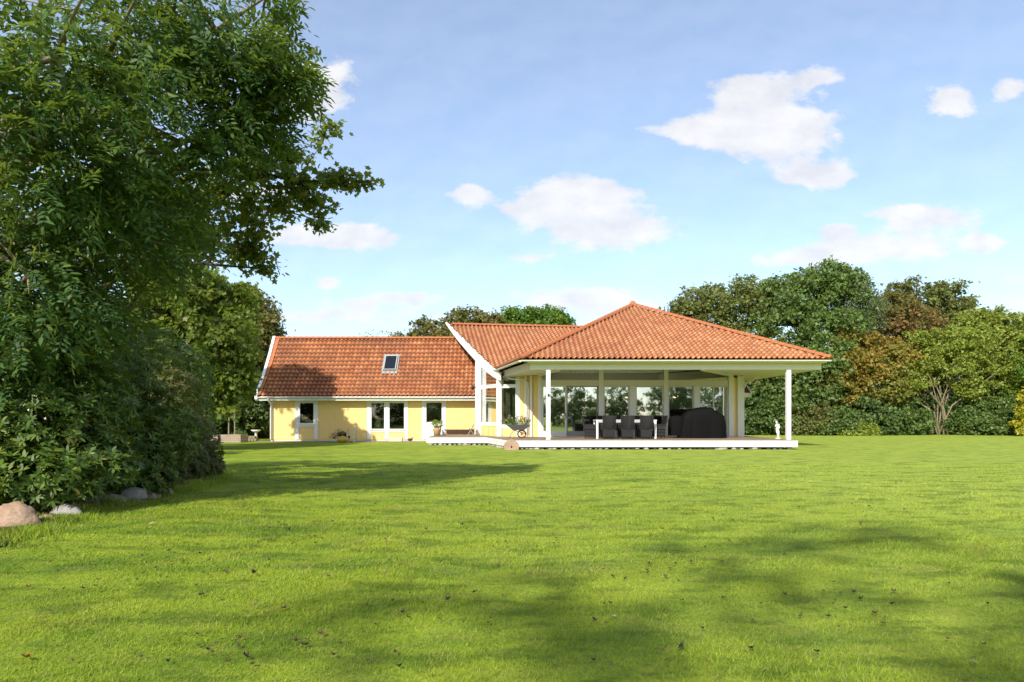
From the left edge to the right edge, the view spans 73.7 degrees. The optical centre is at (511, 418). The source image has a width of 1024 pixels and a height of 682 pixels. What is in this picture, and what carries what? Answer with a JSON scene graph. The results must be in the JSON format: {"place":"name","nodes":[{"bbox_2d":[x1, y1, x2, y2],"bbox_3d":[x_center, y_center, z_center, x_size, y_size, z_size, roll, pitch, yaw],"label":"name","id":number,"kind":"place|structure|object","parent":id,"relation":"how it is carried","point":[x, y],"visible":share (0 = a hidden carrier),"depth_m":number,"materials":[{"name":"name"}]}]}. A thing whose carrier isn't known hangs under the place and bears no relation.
{"place":"outdoors","nodes":[
{"label":"outdoors","id":0,"kind":"place"},
{"bbox_2d":[257,441,426,441],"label":"path","id":1,"kind":"structure","parent":0,"point":[346,441],"depth_m":39.08,"materials":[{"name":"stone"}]},
{"bbox_2d":[388,437,403,440],"bbox_3d":[-6.686,1.200,39.300,0.840,0.260,0.400,0,0,0],"label":"planter trough","id":2,"kind":"object","parent":1,"relation":"on","point":[395,438],"visible":1,"depth_m":39.12,"materials":[{"name":"beige wood"}]},
{"bbox_2d":[0,419,1023,681],"bbox_3d":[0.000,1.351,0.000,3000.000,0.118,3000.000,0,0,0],"label":"lawn","id":3,"kind":"structure","parent":0,"point":[902,451],"depth_m":6.17,"materials":[{"name":"green plant"}]},
{"bbox_2d":[0,441,223,545],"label":"flower bed","id":4,"kind":"object","parent":3,"relation":"on","point":[44,511],"visible":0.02,"depth_m":9.60,"materials":[{"name":"green plant"}]},
{"bbox_2d":[0,501,40,526],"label":"boulder","id":5,"kind":"object","parent":4,"relation":"on","point":[16,512],"visible":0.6,"depth_m":8.14,"materials":[{"name":"stone"}]},
{"bbox_2d":[51,504,83,514],"bbox_3d":[-6.001,1.261,9.215,0.431,0.221,0.288,0,0,0],"label":"boulder","id":6,"kind":"object","parent":4,"relation":"on","point":[63,508],"visible":0.48,"depth_m":9.14,"materials":[{"name":"grey stone"}]},
{"bbox_2d":[0,315,144,510],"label":"rhododendron","id":7,"kind":"object","parent":4,"relation":"on","point":[54,465],"visible":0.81,"depth_m":9.47,"materials":[{"name":"green plant"}]},
{"bbox_2d":[83,496,98,502],"bbox_3d":[-6.420,1.262,10.405,0.250,0.190,0.191,0,0,0],"label":"boulder","id":8,"kind":"object","parent":4,"relation":"on","point":[88,500],"visible":0.23,"depth_m":10.35,"materials":[{"name":"grey stone"}]},
{"bbox_2d":[104,494,127,501],"bbox_3d":[-6.296,1.280,10.765,0.423,0.170,0.311,0,0,0],"label":"boulder","id":9,"kind":"object","parent":4,"relation":"on","point":[115,496],"visible":0.37,"depth_m":10.73,"materials":[{"name":"grey stone"}]},
{"bbox_2d":[121,487,147,500],"bbox_3d":[-6.159,1.254,11.131,0.352,0.264,0.347,0,0,-43],"label":"boulder","id":10,"kind":"object","parent":4,"relation":"on","point":[134,493],"visible":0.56,"depth_m":11.03,"materials":[{"name":"grey stone"}]},
{"bbox_2d":[73,345,209,495],"bbox_3d":[-6.861,-0.085,12.368,3.134,2.911,2.260,0,0,39],"label":"rhododendron","id":11,"kind":"object","parent":4,"relation":"on","point":[153,435],"visible":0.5,"depth_m":11.97,"materials":[{"name":"green plant"}]},
{"bbox_2d":[105,311,218,430],"bbox_3d":[-8.964,-0.639,16.590,2.675,4.006,4.212,0,0,42],"label":"tall shrub","id":12,"kind":"object","parent":4,"relation":"on","point":[155,355],"visible":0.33,"depth_m":16.87,"materials":[{"name":"green plant"}]},
{"bbox_2d":[0,0,337,433],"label":"ash tree","id":13,"kind":"object","parent":4,"relation":"on","point":[134,193],"visible":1,"depth_m":9.08,"materials":[{"name":"green plant"}]},
{"bbox_2d":[139,366,225,480],"bbox_3d":[-7.283,0.104,14.668,2.052,2.533,2.162,0,0,0],"label":"bushy shrub","id":14,"kind":"object","parent":4,"relation":"on","point":[199,466],"visible":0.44,"depth_m":14.69,"materials":[{"name":"green plant"}]},
{"bbox_2d":[110,223,268,422],"bbox_3d":[-14.786,-4.195,30.613,8.516,11.278,8.891,0,0,0],"label":"sycamore","id":15,"kind":"object","parent":4,"relation":"on","point":[231,345],"visible":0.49,"depth_m":28.31,"materials":[{"name":"green plant"}]},
{"bbox_2d":[1,114,384,426],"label":"maple tree","id":16,"kind":"object","parent":4,"relation":"on","point":[298,187],"visible":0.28,"depth_m":12.26,"materials":[{"name":"green plant"}]},
{"bbox_2d":[0,470,240,546],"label":"edge grass","id":17,"kind":"structure","parent":3,"relation":"on","point":[46,527],"depth_m":8.94,"materials":[{"name":"green plant"}]},
{"bbox_2d":[147,493,156,498],"bbox_3d":[-6.036,1.301,11.377,0.234,0.130,0.152,0,0,0],"label":"boulder","id":18,"kind":"object","parent":3,"relation":"on","point":[153,495],"visible":0.52,"depth_m":11.32,"materials":[{"name":"stone"}]},
{"bbox_2d":[206,415,237,433],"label":"evergreen tree","id":19,"kind":"object","parent":3,"relation":"on","point":[221,423],"visible":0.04,"depth_m":42.52,"materials":[{"name":"green plant"}]},
{"bbox_2d":[221,434,247,442],"bbox_3d":[-15.704,1.130,38.650,1.114,0.440,1.100,0,0,0],"label":"raised planter","id":20,"kind":"object","parent":3,"relation":"on","point":[231,438],"visible":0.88,"depth_m":38.10,"materials":[{"name":"stone"}]},
{"bbox_2d":[228,417,229,433],"bbox_3d":[-16.689,-1.047,39.967,2.024,4.900,1.954,0,0,34],"label":"young tree","id":21,"kind":"object","parent":20,"relation":"in","point":[228,425],"visible":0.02,"depth_m":39.98,"materials":[{"name":"plant"}]},
{"bbox_2d":[233,428,246,434],"bbox_3d":[-15.338,0.727,38.596,0.897,0.507,0.570,0,0,0],"label":"box shrub","id":22,"kind":"object","parent":20,"relation":"on","point":[239,432],"visible":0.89,"depth_m":38.54,"materials":[{"name":"green plant"}]},
{"bbox_2d":[233,391,249,433],"bbox_3d":[-16.459,-0.992,40.094,2.225,4.795,2.063,0,0,0],"label":"young tree","id":23,"kind":"object","parent":3,"relation":"on","point":[235,413],"visible":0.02,"depth_m":39.98,"materials":[{"name":"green plant"}]},
{"bbox_2d":[216,362,269,435],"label":"evergreen tree","id":24,"kind":"object","parent":3,"relation":"on","point":[254,415],"visible":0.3,"depth_m":44.02,"materials":[{"name":"green plant"}]},
{"bbox_2d":[219,281,295,406],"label":"brown leaved tree","id":25,"kind":"object","parent":3,"relation":"on","point":[270,328],"visible":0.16,"depth_m":46.35,"materials":[{"name":"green plant"}]},
{"bbox_2d":[252,401,269,437],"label":"evergreen tree","id":26,"kind":"object","parent":3,"relation":"on","point":[265,435],"visible":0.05,"depth_m":47.44,"materials":[{"name":"green plant"}]},
{"bbox_2d":[338,436,346,442],"bbox_3d":[-9.462,1.170,38.150,0.520,0.360,0.520,0,0,0],"label":"flower pot","id":27,"kind":"object","parent":3,"relation":"on","point":[342,439],"visible":1,"depth_m":37.96,"materials":[{"name":"yellow ceramic"}]},
{"bbox_2d":[345,427,356,441],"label":"garden chair","id":28,"kind":"object","parent":3,"relation":"on","point":[354,435],"visible":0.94,"depth_m":38.43,"materials":[{"name":"beige wood"}]},
{"bbox_2d":[359,329,406,336],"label":"bare twig tree","id":29,"kind":"object","parent":3,"relation":"on","point":[393,334],"visible":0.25,"depth_m":61.88,"materials":[{"name":"green plant"}]},
{"bbox_2d":[390,304,507,338],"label":"brown tree","id":30,"kind":"object","parent":3,"relation":"on","point":[425,326],"visible":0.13,"depth_m":62.97,"materials":[{"name":"green plant"}]},
{"bbox_2d":[504,439,518,449],"bbox_3d":[-0.020,1.225,29.201,0.660,0.660,0.100,0,-12,0],"label":"millstone","id":31,"kind":"object","parent":3,"relation":"on","point":[508,444],"visible":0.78,"depth_m":29.16,"materials":[{"name":"stone"}]},
{"bbox_2d":[492,303,576,324],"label":"round green tree","id":32,"kind":"object","parent":3,"relation":"on","point":[547,314],"visible":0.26,"depth_m":66.79,"materials":[{"name":"green plant"}]},
{"bbox_2d":[254,301,832,448],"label":"house","id":33,"kind":"structure","parent":3,"relation":"on","point":[561,379],"depth_m":39.00,"materials":[{"name":"ceramic"}]},
{"bbox_2d":[298,402,314,424],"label":"window","id":34,"kind":"structure","parent":33,"relation":"in","point":[306,409],"depth_m":39.83,"materials":[{"name":"glass"}]},
{"bbox_2d":[371,402,384,429],"bbox_3d":[-7.822,-0.121,39.790,0.909,1.648,0.160,0,0,0],"label":"window","id":35,"kind":"structure","parent":33,"relation":"in","point":[377,408],"depth_m":39.83,"materials":[{"name":"glass"}]},
{"bbox_2d":[389,402,404,429],"bbox_3d":[-6.716,-0.121,39.790,1.020,1.648,0.160,0,0,0],"label":"window","id":36,"kind":"structure","parent":33,"relation":"in","point":[396,409],"depth_m":39.83,"materials":[{"name":"clear glass"}]},
{"bbox_2d":[425,402,442,438],"bbox_3d":[-4.547,0.095,39.789,1.078,2.191,0.142,0,0,0],"label":"door","id":37,"kind":"structure","parent":33,"relation":"in","point":[428,427],"depth_m":39.78,"materials":[{"name":"white paint"}]},
{"bbox_2d":[481,386,496,422],"bbox_3d":[-1.224,-0.710,36.460,0.080,1.920,2.129,0,0,-26],"label":"window","id":38,"kind":"structure","parent":33,"relation":"in","point":[494,386],"depth_m":36.32,"materials":[{"name":"white paint"}]},
{"bbox_2d":[481,365,496,385],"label":"window","id":39,"kind":"structure","parent":33,"relation":"in","point":[481,365],"depth_m":37.13,"materials":[{"name":"white paint"}]},
{"bbox_2d":[506,388,509,423],"bbox_3d":[-0.211,-0.450,35.502,0.225,2.600,0.074,0,0,0],"label":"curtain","id":40,"kind":"object","parent":33,"relation":"hanging from","point":[507,402],"visible":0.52,"depth_m":35.49,"materials":[{"name":"fabric"}]},
{"bbox_2d":[502,386,516,425],"bbox_3d":[-0.151,-0.630,35.105,0.937,2.000,0.080,0,0,33],"label":"window","id":41,"kind":"structure","parent":33,"relation":"in","point":[515,387],"depth_m":34.85,"materials":[{"name":"white paint"}]},
{"bbox_2d":[502,376,516,385],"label":"window","id":42,"kind":"structure","parent":33,"relation":"in","point":[515,377],"depth_m":34.96,"materials":[{"name":"white paint"}]},
{"bbox_2d":[512,388,514,422],"bbox_3d":[0.109,-0.450,35.452,0.176,2.600,0.074,0,0,0],"label":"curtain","id":43,"kind":"object","parent":33,"relation":"hanging from","point":[513,402],"visible":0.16,"depth_m":35.44,"materials":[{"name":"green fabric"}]},
{"bbox_2d":[542,386,566,435],"bbox_3d":[2.129,-0.377,34.465,1.250,2.554,0.090,0,0,0],"label":"sliding door","id":44,"kind":"structure","parent":33,"relation":"in","point":[552,433],"depth_m":34.45,"materials":[{"name":"white paint"}]},
{"bbox_2d":[567,386,597,435],"bbox_3d":[3.552,-0.377,34.545,1.651,2.554,0.090,0,0,0],"label":"sliding door","id":45,"kind":"structure","parent":33,"relation":"in","point":[569,433],"depth_m":34.53,"materials":[{"name":"metal"}]},
{"bbox_2d":[604,386,628,432],"bbox_3d":[5.276,-0.455,34.490,1.393,2.357,0.160,0,0,0],"label":"window","id":46,"kind":"structure","parent":33,"relation":"in","point":[604,386],"depth_m":34.48,"materials":[{"name":"beige paint"}]},
{"bbox_2d":[636,386,663,415],"bbox_3d":[6.948,-0.455,34.490,1.489,2.357,0.160,0,0,0],"label":"window","id":47,"kind":"structure","parent":33,"relation":"in","point":[636,386],"depth_m":34.48,"materials":[{"name":"beige paint"}]},
{"bbox_2d":[668,386,693,418],"bbox_3d":[8.532,-0.455,34.490,1.379,2.357,0.160,0,0,0],"label":"window","id":48,"kind":"structure","parent":33,"relation":"in","point":[668,386],"depth_m":34.48,"materials":[{"name":"beige paint"}]},
{"bbox_2d":[700,387,710,407],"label":"window","id":49,"kind":"structure","parent":33,"relation":"hanging from","point":[705,396],"depth_m":34.72,"materials":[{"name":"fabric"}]},
{"bbox_2d":[699,386,728,432],"bbox_3d":[10.182,-0.455,34.490,1.537,2.357,0.160,0,0,0],"label":"window","id":50,"kind":"structure","parent":33,"relation":"in","point":[699,386],"depth_m":34.48,"materials":[{"name":"beige paint"}]},
{"bbox_2d":[716,387,724,415],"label":"window","id":51,"kind":"structure","parent":33,"relation":"hanging from","point":[720,399],"depth_m":34.74,"materials":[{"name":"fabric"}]},
{"bbox_2d":[427,434,797,448],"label":"terrace deck","id":52,"kind":"structure","parent":3,"relation":"on","point":[667,442],"depth_m":29.48,"materials":[{"name":"white paint"}]},
{"bbox_2d":[433,428,441,435],"bbox_3d":[-4.016,0.730,36.600,0.500,0.400,0.492,0,0,0],"label":"flower pot","id":53,"kind":"object","parent":52,"relation":"on","point":[436,431],"visible":1,"depth_m":36.43,"materials":[{"name":"ceramic"}]},
{"bbox_2d":[431,419,443,427],"bbox_3d":[-3.991,0.318,36.592,0.772,0.573,0.596,0,0,0],"label":"potted shrub","id":54,"kind":"object","parent":53,"relation":"in","point":[437,422],"visible":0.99,"depth_m":36.51,"materials":[{"name":"green plant"}]},
{"bbox_2d":[500,421,530,437],"bbox_3d":[0.167,0.528,32.300,1.443,0.826,0.671,0,0,0],"label":"wheelbarrow","id":55,"kind":"object","parent":52,"relation":"on","point":[521,427],"visible":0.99,"depth_m":32.06,"materials":[{"name":"metal"}]},
{"bbox_2d":[506,406,532,426],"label":"planter flowers","id":56,"kind":"object","parent":55,"relation":"in","point":[525,422],"visible":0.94,"depth_m":32.29,"materials":[{"name":"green plant"}]},
{"bbox_2d":[581,416,595,438],"bbox_3d":[3.567,0.400,31.760,0.689,1.060,0.660,0,0,9],"label":"wicker chair","id":57,"kind":"object","parent":52,"relation":"on","point":[589,430],"visible":0.99,"depth_m":31.48,"materials":[{"name":"black wicker"}]},
{"bbox_2d":[597,416,610,437],"bbox_3d":[4.436,0.400,32.665,0.660,1.060,0.689,0,0,-4],"label":"wicker chair","id":58,"kind":"object","parent":52,"relation":"on","point":[599,423],"visible":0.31,"depth_m":32.81,"materials":[{"name":"black wicker"}]},
{"bbox_2d":[600,415,616,438],"bbox_3d":[4.371,0.400,30.955,0.660,1.060,0.689,0,0,-2],"label":"wicker chair","id":59,"kind":"object","parent":52,"relation":"on","point":[608,427],"visible":1,"depth_m":30.72,"materials":[{"name":"black wicker"}]},
{"bbox_2d":[616,416,628,437],"bbox_3d":[5.312,0.400,32.665,0.660,1.060,0.689,0,0,2],"label":"wicker chair","id":60,"kind":"object","parent":52,"relation":"on","point":[617,425],"visible":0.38,"depth_m":32.81,"materials":[{"name":"black wicker"}]},
{"bbox_2d":[593,420,656,438],"bbox_3d":[5.225,0.497,31.725,2.788,0.865,1.090,0,0,0],"label":"dining table","id":61,"kind":"object","parent":52,"relation":"on","point":[595,422],"visible":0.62,"depth_m":31.18,"materials":[{"name":"white paint"}]},
{"bbox_2d":[619,415,634,438],"bbox_3d":[5.215,0.400,30.955,0.660,1.060,0.689,0,0,3],"label":"wicker chair","id":62,"kind":"object","parent":52,"relation":"on","point":[627,427],"visible":1,"depth_m":30.72,"materials":[{"name":"black wicker"}]},
{"bbox_2d":[634,416,647,437],"bbox_3d":[6.176,0.400,32.665,0.660,1.060,0.689,0,0,-3],"label":"wicker chair","id":63,"kind":"object","parent":52,"relation":"on","point":[636,423],"visible":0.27,"depth_m":32.76,"materials":[{"name":"black wicker"}]},
{"bbox_2d":[637,415,653,438],"bbox_3d":[6.056,0.400,30.955,0.660,1.060,0.689,0,0,-1],"label":"wicker chair","id":64,"kind":"object","parent":52,"relation":"on","point":[645,427],"visible":1,"depth_m":30.72,"materials":[{"name":"black wicker"}]},
{"bbox_2d":[652,416,667,438],"bbox_3d":[6.864,0.400,31.757,0.689,1.060,0.660,0,0,-6],"label":"wicker chair","id":65,"kind":"object","parent":52,"relation":"on","point":[660,429],"visible":0.77,"depth_m":31.49,"materials":[{"name":"black wicker"}]},
{"bbox_2d":[668,407,726,437],"bbox_3d":[8.788,0.207,32.355,2.680,1.485,0.984,0,0,0],"label":"covered barbecue","id":66,"kind":"object","parent":52,"relation":"on","point":[702,422],"visible":0.97,"depth_m":31.92,"materials":[{"name":"black fabric"}]},
{"bbox_2d":[775,421,780,438],"bbox_3d":[12.143,0.520,31.200,0.263,0.821,0.240,0,0,0],"label":"garden statue","id":67,"kind":"object","parent":52,"relation":"on","point":[777,425],"visible":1,"depth_m":31.15,"materials":[{"name":"white stone"}]},
{"bbox_2d":[657,273,803,409],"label":"oak tree","id":68,"kind":"object","parent":3,"relation":"on","point":[701,304],"visible":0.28,"depth_m":58.75,"materials":[{"name":"green plant"}]},
{"bbox_2d":[744,393,784,434],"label":"border shrub","id":69,"kind":"object","parent":3,"relation":"on","point":[752,421],"visible":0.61,"depth_m":54.74,"materials":[{"name":"green plant"}]},
{"bbox_2d":[755,390,815,434],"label":"border shrub","id":70,"kind":"object","parent":3,"relation":"on","point":[797,405],"visible":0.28,"depth_m":54.70,"materials":[{"name":"green plant"}]},
{"bbox_2d":[782,403,843,434],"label":"border shrub","id":71,"kind":"object","parent":3,"relation":"on","point":[810,425],"visible":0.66,"depth_m":53.88,"materials":[{"name":"green plant"}]},
{"bbox_2d":[742,255,889,426],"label":"broad tree","id":72,"kind":"object","parent":3,"relation":"on","point":[811,317],"visible":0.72,"depth_m":56.44,"materials":[{"name":"green plant"}]},
{"bbox_2d":[813,403,876,435],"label":"border shrub","id":73,"kind":"object","parent":3,"relation":"on","point":[841,411],"visible":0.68,"depth_m":53.46,"materials":[{"name":"green plant"}]},
{"bbox_2d":[835,418,882,435],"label":"border shrub","id":74,"kind":"object","parent":3,"relation":"on","point":[865,430],"visible":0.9,"depth_m":53.06,"materials":[{"name":"green plant"}]},
{"bbox_2d":[825,277,899,367],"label":"willow","id":75,"kind":"object","parent":3,"relation":"on","point":[872,305],"visible":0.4,"depth_m":56.96,"materials":[{"name":"green plant"}]},
{"bbox_2d":[815,326,925,412],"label":"orange tree","id":76,"kind":"object","parent":3,"relation":"on","point":[871,371],"visible":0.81,"depth_m":54.79,"materials":[{"name":"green plant"}]},
{"bbox_2d":[836,392,908,434],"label":"border shrub","id":77,"kind":"object","parent":3,"relation":"on","point":[883,414],"visible":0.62,"depth_m":53.84,"materials":[{"name":"green plant"}]},
{"bbox_2d":[877,397,934,434],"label":"border shrub","id":78,"kind":"object","parent":3,"relation":"on","point":[916,420],"visible":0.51,"depth_m":54.94,"materials":[{"name":"green plant"}]},
{"bbox_2d":[865,285,958,407],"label":"copper tree","id":79,"kind":"object","parent":3,"relation":"on","point":[907,320],"visible":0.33,"depth_m":58.57,"materials":[{"name":"brown plant"}]},
{"bbox_2d":[877,359,965,409],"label":"wood edge tree","id":80,"kind":"object","parent":3,"relation":"on","point":[949,395],"visible":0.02,"depth_m":69.22,"materials":[{"name":"green plant"}]},
{"bbox_2d":[899,388,954,434],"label":"border shrub","id":81,"kind":"object","parent":3,"relation":"on","point":[928,396],"visible":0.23,"depth_m":56.56,"materials":[{"name":"green plant"}]},
{"bbox_2d":[880,274,981,363],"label":"green tree","id":82,"kind":"object","parent":3,"relation":"on","point":[941,294],"visible":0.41,"depth_m":64.72,"materials":[{"name":"green plant"}]},
{"bbox_2d":[885,321,1023,434],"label":"many stemmed tree","id":83,"kind":"object","parent":3,"relation":"on","point":[961,358],"visible":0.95,"depth_m":55.13,"materials":[{"name":"green plant"}]},
{"bbox_2d":[933,401,978,434],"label":"border shrub","id":84,"kind":"object","parent":3,"relation":"on","point":[952,423],"visible":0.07,"depth_m":56.19,"materials":[{"name":"green plant"}]},
{"bbox_2d":[939,394,1001,434],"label":"border shrub","id":85,"kind":"object","parent":3,"relation":"on","point":[954,414],"visible":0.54,"depth_m":55.28,"materials":[{"name":"green plant"}]},
{"bbox_2d":[929,304,1023,424],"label":"tree","id":86,"kind":"object","parent":3,"relation":"on","point":[1006,330],"visible":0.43,"depth_m":57.61,"materials":[{"name":"green plant"}]},
{"bbox_2d":[958,395,1021,434],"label":"border shrub","id":87,"kind":"object","parent":3,"relation":"on","point":[1005,414],"visible":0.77,"depth_m":54.03,"materials":[{"name":"green plant"}]},
{"bbox_2d":[991,313,1023,405],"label":"yellow green tree","id":88,"kind":"object","parent":3,"relation":"on","point":[1021,373],"visible":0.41,"depth_m":55.10,"materials":[{"name":"green plant"}]},
{"bbox_2d":[1009,387,1023,435],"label":"golden bush","id":89,"kind":"object","parent":3,"relation":"on","point":[1018,423],"visible":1,"depth_m":52.12,"materials":[{"name":"yellow plant"}]},
{"bbox_3d":[-9.945,1.265,38.600,0.600,0.170,0.591,0,0,0],"label":"white bowl","id":90,"kind":"object","parent":3,"relation":"on","visible":0},
{"bbox_2d":[330,428,344,438],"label":"pink flowers","id":91,"kind":"object","parent":90,"relation":"in","point":[335,435],"visible":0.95,"depth_m":38.53,"materials":[{"name":"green plant"}]},
{"bbox_2d":[0,0,1023,418],"label":"sky","id":92,"kind":"structure","parent":0,"point":[591,159],"materials":[{"name":"blue"}]}
]}

